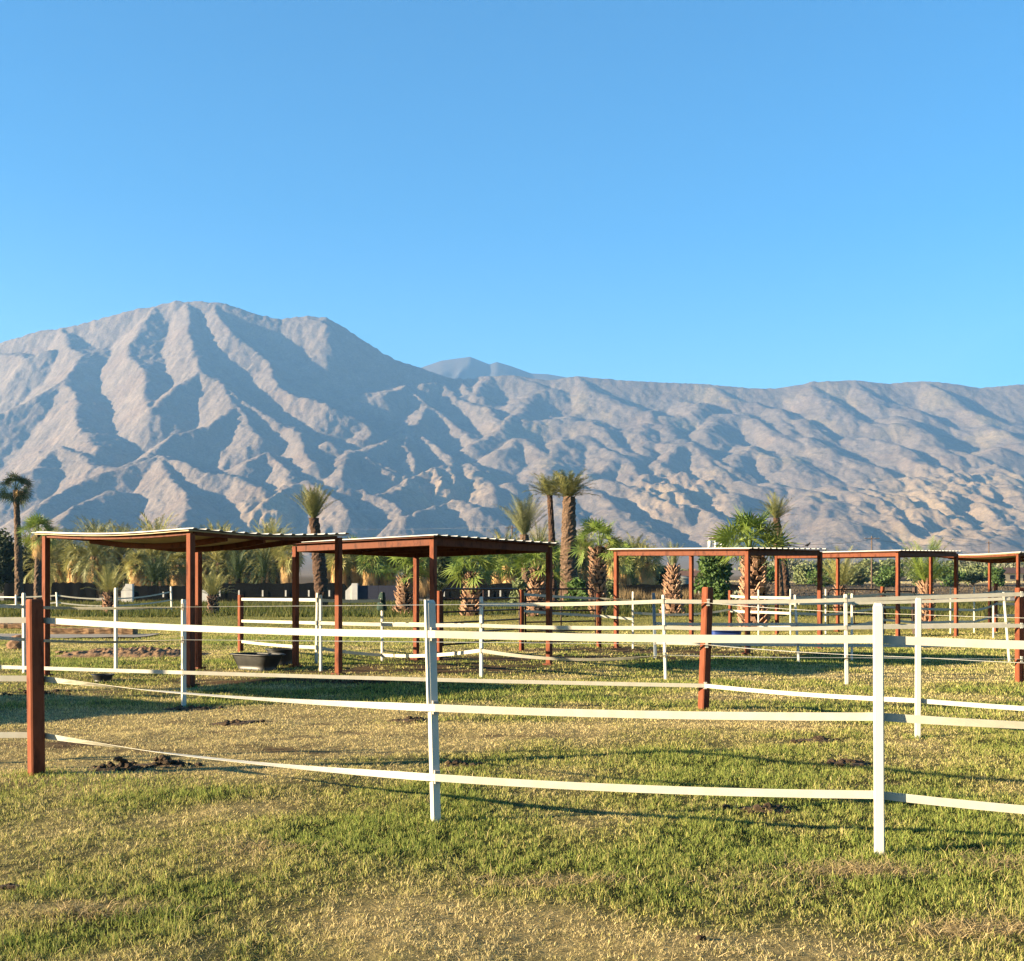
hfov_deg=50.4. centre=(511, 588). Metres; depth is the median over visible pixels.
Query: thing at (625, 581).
skirted palm
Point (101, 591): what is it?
grove palm
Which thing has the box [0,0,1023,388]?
sky
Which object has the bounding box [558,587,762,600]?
brown reeds
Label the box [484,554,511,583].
skirted palm
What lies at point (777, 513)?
date palm
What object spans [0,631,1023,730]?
paddock grass
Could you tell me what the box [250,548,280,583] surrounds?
young palm
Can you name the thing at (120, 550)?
grove palm
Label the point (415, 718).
manure pile
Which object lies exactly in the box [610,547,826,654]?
shade shelter
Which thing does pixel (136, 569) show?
grove palm
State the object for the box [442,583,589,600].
screen fence
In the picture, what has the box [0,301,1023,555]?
mountain range
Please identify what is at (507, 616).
lawn grass
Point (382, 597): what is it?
cloth
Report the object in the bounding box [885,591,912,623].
pipe gate
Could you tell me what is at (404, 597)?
fan palm
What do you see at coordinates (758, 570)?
fan palm
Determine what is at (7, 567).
dark tree
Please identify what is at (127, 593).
gate wall
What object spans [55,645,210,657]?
dirt mound
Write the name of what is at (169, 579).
grove palm
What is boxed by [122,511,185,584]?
grove palm
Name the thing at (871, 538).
power pole
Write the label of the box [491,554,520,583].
skirted palm
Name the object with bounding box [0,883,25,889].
manure pile
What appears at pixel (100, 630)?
timber beam
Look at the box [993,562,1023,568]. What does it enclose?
bush
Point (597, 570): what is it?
fan palm
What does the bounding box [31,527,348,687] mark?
shade shelter
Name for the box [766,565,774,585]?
bush
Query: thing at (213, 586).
date palm
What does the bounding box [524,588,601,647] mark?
pipe gate
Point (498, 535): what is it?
grove palm
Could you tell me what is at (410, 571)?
grove palm
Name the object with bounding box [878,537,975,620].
date palm
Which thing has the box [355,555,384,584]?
skirted palm
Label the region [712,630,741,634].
water trough
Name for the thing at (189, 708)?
manure pile
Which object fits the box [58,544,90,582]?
grove palm
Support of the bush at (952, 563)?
on the ground at (780, 948)
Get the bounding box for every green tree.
[638,565,667,584]
[694,546,733,599]
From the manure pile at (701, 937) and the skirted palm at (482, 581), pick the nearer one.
the manure pile at (701, 937)
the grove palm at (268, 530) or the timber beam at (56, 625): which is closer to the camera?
the timber beam at (56, 625)
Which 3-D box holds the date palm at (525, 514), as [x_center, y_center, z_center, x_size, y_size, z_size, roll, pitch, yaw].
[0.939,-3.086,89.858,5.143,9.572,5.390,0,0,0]
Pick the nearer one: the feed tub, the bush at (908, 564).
the feed tub
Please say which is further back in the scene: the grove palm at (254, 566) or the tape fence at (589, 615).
the grove palm at (254, 566)
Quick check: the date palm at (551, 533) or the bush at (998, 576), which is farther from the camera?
the bush at (998, 576)
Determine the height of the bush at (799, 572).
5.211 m
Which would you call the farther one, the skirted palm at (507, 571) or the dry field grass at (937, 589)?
the dry field grass at (937, 589)
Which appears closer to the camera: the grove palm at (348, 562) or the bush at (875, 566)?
the grove palm at (348, 562)
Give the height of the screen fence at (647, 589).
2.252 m
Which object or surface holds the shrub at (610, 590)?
on the ground at (780, 948)
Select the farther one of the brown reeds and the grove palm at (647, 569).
the grove palm at (647, 569)
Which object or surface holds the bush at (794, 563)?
on the ground at (780, 948)
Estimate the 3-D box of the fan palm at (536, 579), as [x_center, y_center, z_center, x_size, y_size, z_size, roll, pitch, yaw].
[1.272,-0.529,57.997,3.088,4.433,3.376,0,0,-40]
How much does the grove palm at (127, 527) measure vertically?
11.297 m
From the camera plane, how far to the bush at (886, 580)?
230.85 m
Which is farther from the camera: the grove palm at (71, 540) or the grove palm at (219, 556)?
the grove palm at (71, 540)
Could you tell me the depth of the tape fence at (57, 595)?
75.21 m
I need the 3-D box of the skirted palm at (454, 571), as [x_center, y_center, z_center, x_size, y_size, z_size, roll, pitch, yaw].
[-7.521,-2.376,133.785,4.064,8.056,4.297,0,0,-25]
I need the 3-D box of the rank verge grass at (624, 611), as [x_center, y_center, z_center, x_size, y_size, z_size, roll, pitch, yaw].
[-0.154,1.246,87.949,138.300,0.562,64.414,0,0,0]
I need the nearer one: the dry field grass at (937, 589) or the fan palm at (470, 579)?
the fan palm at (470, 579)
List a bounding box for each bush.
[734,560,769,570]
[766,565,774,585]
[767,558,809,580]
[790,563,813,584]
[793,560,816,577]
[806,568,833,586]
[823,559,848,570]
[840,566,869,585]
[852,558,892,578]
[873,566,904,586]
[880,558,905,577]
[900,557,924,578]
[904,569,935,585]
[933,565,968,586]
[935,560,964,579]
[951,560,986,571]
[961,564,987,585]
[985,567,1005,585]
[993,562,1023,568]
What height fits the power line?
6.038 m
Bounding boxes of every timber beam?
[0,623,21,628]
[50,624,94,626]
[50,627,137,634]
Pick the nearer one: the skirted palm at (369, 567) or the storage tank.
the skirted palm at (369, 567)
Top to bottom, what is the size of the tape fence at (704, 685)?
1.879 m
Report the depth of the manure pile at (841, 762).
9.18 m
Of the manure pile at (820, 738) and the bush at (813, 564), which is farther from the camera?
the bush at (813, 564)
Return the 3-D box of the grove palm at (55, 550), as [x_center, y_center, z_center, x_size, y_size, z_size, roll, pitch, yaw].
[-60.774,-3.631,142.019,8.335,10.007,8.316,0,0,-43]
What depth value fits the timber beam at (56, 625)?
42.50 m
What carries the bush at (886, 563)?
on the ground at (780, 948)
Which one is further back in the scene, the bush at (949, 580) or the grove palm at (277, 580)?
the bush at (949, 580)
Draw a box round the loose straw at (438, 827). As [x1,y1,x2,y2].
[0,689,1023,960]
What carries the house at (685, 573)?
on the ground at (780, 948)
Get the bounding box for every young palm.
[139,553,169,585]
[142,551,182,585]
[220,550,253,583]
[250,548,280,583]
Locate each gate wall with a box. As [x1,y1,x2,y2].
[121,584,133,601]
[202,590,207,600]
[345,583,399,601]
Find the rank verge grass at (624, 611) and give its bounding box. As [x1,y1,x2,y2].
[0,598,1014,617]
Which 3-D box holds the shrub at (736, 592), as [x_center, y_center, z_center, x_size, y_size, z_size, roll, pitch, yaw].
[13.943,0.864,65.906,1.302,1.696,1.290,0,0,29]
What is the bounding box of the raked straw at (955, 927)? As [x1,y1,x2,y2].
[0,832,1023,950]
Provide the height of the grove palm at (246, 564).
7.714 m
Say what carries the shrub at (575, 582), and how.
on the ground at (780, 948)
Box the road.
[0,597,1014,600]
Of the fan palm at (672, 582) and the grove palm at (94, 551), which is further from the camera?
the grove palm at (94, 551)
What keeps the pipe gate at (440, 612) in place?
on the ground at (780, 948)
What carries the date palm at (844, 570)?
on the ground at (780, 948)
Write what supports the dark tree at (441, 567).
on the ground at (780, 948)
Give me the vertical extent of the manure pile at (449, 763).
0.078 m
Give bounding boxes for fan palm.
[0,471,34,603]
[17,512,62,598]
[377,556,429,613]
[439,555,500,615]
[509,538,566,616]
[568,516,629,613]
[658,541,685,616]
[705,504,802,626]
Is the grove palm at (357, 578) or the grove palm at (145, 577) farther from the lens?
the grove palm at (145, 577)
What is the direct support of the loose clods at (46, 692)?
on the ground at (780, 948)
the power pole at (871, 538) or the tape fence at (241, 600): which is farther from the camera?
the power pole at (871, 538)
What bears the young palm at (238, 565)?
on the ground at (780, 948)
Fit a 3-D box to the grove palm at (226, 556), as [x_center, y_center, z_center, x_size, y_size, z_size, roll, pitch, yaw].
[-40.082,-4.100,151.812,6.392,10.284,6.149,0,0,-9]
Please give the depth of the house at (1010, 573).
317.85 m
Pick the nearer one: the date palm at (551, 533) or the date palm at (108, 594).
the date palm at (108, 594)
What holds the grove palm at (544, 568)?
on the ground at (780, 948)
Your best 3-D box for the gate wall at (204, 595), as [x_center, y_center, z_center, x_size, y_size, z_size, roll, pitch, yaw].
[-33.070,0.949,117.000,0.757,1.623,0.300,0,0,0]
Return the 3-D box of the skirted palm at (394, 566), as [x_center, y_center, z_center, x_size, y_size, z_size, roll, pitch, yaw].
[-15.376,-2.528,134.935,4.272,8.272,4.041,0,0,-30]
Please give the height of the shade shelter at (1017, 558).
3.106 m
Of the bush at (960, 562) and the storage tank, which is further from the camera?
the bush at (960, 562)
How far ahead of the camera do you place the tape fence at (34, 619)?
6.67 m
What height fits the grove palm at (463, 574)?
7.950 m
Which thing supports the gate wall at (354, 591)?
on the ground at (780, 948)
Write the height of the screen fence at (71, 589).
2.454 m
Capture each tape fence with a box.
[0,586,171,609]
[0,587,1023,737]
[0,599,1023,855]
[22,588,1023,684]
[238,593,478,663]
[524,592,729,648]
[652,592,1010,661]
[728,583,1014,637]
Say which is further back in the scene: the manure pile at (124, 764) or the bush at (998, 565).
the bush at (998, 565)
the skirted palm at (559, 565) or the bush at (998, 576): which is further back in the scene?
the bush at (998, 576)
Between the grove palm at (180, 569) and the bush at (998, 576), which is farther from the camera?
the bush at (998, 576)
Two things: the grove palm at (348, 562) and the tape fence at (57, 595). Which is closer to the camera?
the tape fence at (57, 595)
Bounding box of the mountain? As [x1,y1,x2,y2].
[421,357,565,379]
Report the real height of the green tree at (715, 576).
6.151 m
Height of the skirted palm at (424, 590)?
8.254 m
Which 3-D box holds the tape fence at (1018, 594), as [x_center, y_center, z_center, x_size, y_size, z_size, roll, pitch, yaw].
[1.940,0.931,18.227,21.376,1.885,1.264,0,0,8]
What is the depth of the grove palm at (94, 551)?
129.34 m
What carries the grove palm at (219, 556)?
on the ground at (780, 948)
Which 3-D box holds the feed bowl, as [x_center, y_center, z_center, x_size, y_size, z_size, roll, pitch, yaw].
[-6.672,1.456,17.736,0.370,0.115,0.360,0,0,-6]
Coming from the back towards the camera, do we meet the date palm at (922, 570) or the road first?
the road
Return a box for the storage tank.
[679,576,688,583]
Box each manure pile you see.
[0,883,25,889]
[86,756,149,770]
[119,755,201,767]
[164,705,223,710]
[210,719,266,725]
[382,716,427,721]
[440,760,483,767]
[696,935,705,940]
[722,802,797,814]
[790,735,846,742]
[813,758,873,767]
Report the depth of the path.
33.46 m
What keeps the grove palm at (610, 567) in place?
on the ground at (780, 948)
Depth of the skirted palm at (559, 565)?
137.30 m
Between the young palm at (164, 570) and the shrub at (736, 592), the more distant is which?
the young palm at (164, 570)
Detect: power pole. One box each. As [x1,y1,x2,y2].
[708,537,721,547]
[864,536,879,588]
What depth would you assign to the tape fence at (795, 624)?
22.56 m
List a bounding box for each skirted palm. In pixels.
[326,555,342,582]
[341,534,357,587]
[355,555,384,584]
[375,556,402,584]
[412,557,429,598]
[451,556,464,582]
[464,555,488,583]
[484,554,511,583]
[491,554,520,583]
[556,548,560,582]
[619,542,637,592]
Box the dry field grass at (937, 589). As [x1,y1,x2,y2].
[725,580,1023,596]
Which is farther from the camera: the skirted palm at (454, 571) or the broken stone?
the skirted palm at (454, 571)
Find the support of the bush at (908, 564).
on the ground at (780, 948)
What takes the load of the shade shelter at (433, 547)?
on the ground at (780, 948)
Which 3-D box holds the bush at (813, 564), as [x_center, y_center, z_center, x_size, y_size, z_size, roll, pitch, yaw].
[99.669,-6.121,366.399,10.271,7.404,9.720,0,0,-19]
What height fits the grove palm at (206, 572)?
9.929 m
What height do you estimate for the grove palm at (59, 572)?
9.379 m
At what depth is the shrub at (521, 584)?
83.75 m
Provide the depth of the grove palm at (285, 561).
133.21 m
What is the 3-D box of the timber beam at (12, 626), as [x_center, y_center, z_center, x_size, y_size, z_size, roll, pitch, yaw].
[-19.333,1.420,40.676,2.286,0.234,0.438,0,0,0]
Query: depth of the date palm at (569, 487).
81.51 m
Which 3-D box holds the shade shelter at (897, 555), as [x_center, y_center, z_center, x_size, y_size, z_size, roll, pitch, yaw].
[11.102,0.289,34.242,4.140,3.022,6.324,0,0,-30]
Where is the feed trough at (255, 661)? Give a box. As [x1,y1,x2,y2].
[229,652,284,670]
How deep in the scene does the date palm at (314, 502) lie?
87.58 m
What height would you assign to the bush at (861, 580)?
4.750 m
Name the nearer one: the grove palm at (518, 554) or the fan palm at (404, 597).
the fan palm at (404, 597)
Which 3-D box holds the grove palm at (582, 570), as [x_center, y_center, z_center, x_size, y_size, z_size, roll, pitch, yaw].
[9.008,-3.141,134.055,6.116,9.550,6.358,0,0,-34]
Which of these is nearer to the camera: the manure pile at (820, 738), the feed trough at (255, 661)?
the manure pile at (820, 738)
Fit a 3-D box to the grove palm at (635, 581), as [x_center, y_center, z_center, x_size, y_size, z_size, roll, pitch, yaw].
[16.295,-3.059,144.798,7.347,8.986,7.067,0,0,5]
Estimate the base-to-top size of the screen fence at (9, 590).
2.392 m
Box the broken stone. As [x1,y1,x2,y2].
[6,640,21,649]
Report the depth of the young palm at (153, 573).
121.70 m
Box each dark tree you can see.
[0,527,30,593]
[22,540,34,583]
[437,556,455,590]
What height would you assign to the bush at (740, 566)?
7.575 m
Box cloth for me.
[377,592,386,610]
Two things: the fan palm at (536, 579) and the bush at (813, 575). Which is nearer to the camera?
the fan palm at (536, 579)
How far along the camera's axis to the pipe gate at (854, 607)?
33.64 m
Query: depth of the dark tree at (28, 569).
163.58 m
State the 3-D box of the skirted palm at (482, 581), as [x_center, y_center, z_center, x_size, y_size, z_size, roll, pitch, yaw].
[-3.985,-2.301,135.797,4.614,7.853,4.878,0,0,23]
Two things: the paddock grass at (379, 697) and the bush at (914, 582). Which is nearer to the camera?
the paddock grass at (379, 697)
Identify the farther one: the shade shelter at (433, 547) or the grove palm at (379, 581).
the grove palm at (379, 581)
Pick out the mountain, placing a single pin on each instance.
(467, 368)
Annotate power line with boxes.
[759,539,1000,545]
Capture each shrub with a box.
[508,578,528,602]
[562,575,589,608]
[606,578,621,600]
[732,590,740,609]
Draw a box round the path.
[0,633,159,637]
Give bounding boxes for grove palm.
[12,524,76,590]
[34,539,79,587]
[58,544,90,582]
[59,515,124,597]
[61,525,84,581]
[78,520,127,593]
[102,520,134,595]
[105,521,139,586]
[120,549,151,585]
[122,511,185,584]
[124,548,150,585]
[148,526,183,585]
[163,552,185,585]
[184,524,217,593]
[202,518,242,596]
[211,522,237,583]
[224,550,257,583]
[241,517,302,583]
[247,549,260,583]
[251,525,300,583]
[271,545,306,582]
[325,553,355,586]
[346,535,373,584]
[373,557,383,584]
[402,557,427,593]
[457,562,471,583]
[488,524,519,539]
[503,533,530,581]
[531,554,559,583]
[577,528,602,582]
[603,540,627,591]
[621,531,659,584]
[631,544,665,584]
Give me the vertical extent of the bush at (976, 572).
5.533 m
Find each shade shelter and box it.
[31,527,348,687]
[288,534,558,673]
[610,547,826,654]
[774,550,962,636]
[929,552,1023,623]
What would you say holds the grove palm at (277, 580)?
on the ground at (780, 948)
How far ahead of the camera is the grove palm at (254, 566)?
149.50 m
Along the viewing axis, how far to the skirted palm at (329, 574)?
139.30 m
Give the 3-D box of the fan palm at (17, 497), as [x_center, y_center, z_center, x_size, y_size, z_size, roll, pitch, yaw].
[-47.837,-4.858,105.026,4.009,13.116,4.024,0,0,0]
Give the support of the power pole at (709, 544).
on the ground at (780, 948)
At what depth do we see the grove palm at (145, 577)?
149.43 m
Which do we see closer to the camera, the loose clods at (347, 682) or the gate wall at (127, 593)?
the loose clods at (347, 682)
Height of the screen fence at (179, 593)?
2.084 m
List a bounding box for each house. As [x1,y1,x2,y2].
[678,569,702,583]
[1004,566,1023,581]
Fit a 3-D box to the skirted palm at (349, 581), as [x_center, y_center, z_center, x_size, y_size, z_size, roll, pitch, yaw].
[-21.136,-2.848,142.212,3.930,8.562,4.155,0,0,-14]
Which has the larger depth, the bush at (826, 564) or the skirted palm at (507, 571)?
the bush at (826, 564)
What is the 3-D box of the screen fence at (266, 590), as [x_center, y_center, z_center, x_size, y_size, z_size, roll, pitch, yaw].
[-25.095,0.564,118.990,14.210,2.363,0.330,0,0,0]
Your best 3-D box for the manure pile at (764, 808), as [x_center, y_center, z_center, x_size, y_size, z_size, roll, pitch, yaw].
[1.721,1.489,7.355,0.586,0.089,0.269,0,0,0]
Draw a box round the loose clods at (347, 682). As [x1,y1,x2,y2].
[325,679,413,684]
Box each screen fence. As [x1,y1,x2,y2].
[4,583,33,601]
[51,582,95,601]
[134,585,185,601]
[218,583,347,601]
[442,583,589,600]
[625,584,739,596]
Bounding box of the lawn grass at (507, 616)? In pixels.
[0,615,1014,635]
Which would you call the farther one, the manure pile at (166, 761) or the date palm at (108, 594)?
the date palm at (108, 594)
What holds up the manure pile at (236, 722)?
on the ground at (780, 948)
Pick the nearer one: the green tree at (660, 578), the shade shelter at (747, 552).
the shade shelter at (747, 552)
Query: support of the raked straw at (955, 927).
on the ground at (780, 948)
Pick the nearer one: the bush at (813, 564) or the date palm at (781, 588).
the date palm at (781, 588)
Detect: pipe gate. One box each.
[437,588,523,659]
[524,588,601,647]
[827,589,880,623]
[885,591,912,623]
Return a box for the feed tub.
[265,648,291,665]
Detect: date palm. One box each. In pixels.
[82,562,142,612]
[202,571,236,612]
[284,482,338,605]
[495,494,547,590]
[515,520,559,569]
[523,471,561,599]
[541,468,600,607]
[753,491,796,606]
[762,520,796,606]
[801,545,880,610]
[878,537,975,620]
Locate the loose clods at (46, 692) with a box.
[2,689,70,695]
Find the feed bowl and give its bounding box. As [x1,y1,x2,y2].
[91,673,113,681]
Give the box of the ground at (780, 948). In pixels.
[0,556,1023,960]
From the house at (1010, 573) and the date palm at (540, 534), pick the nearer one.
the date palm at (540, 534)

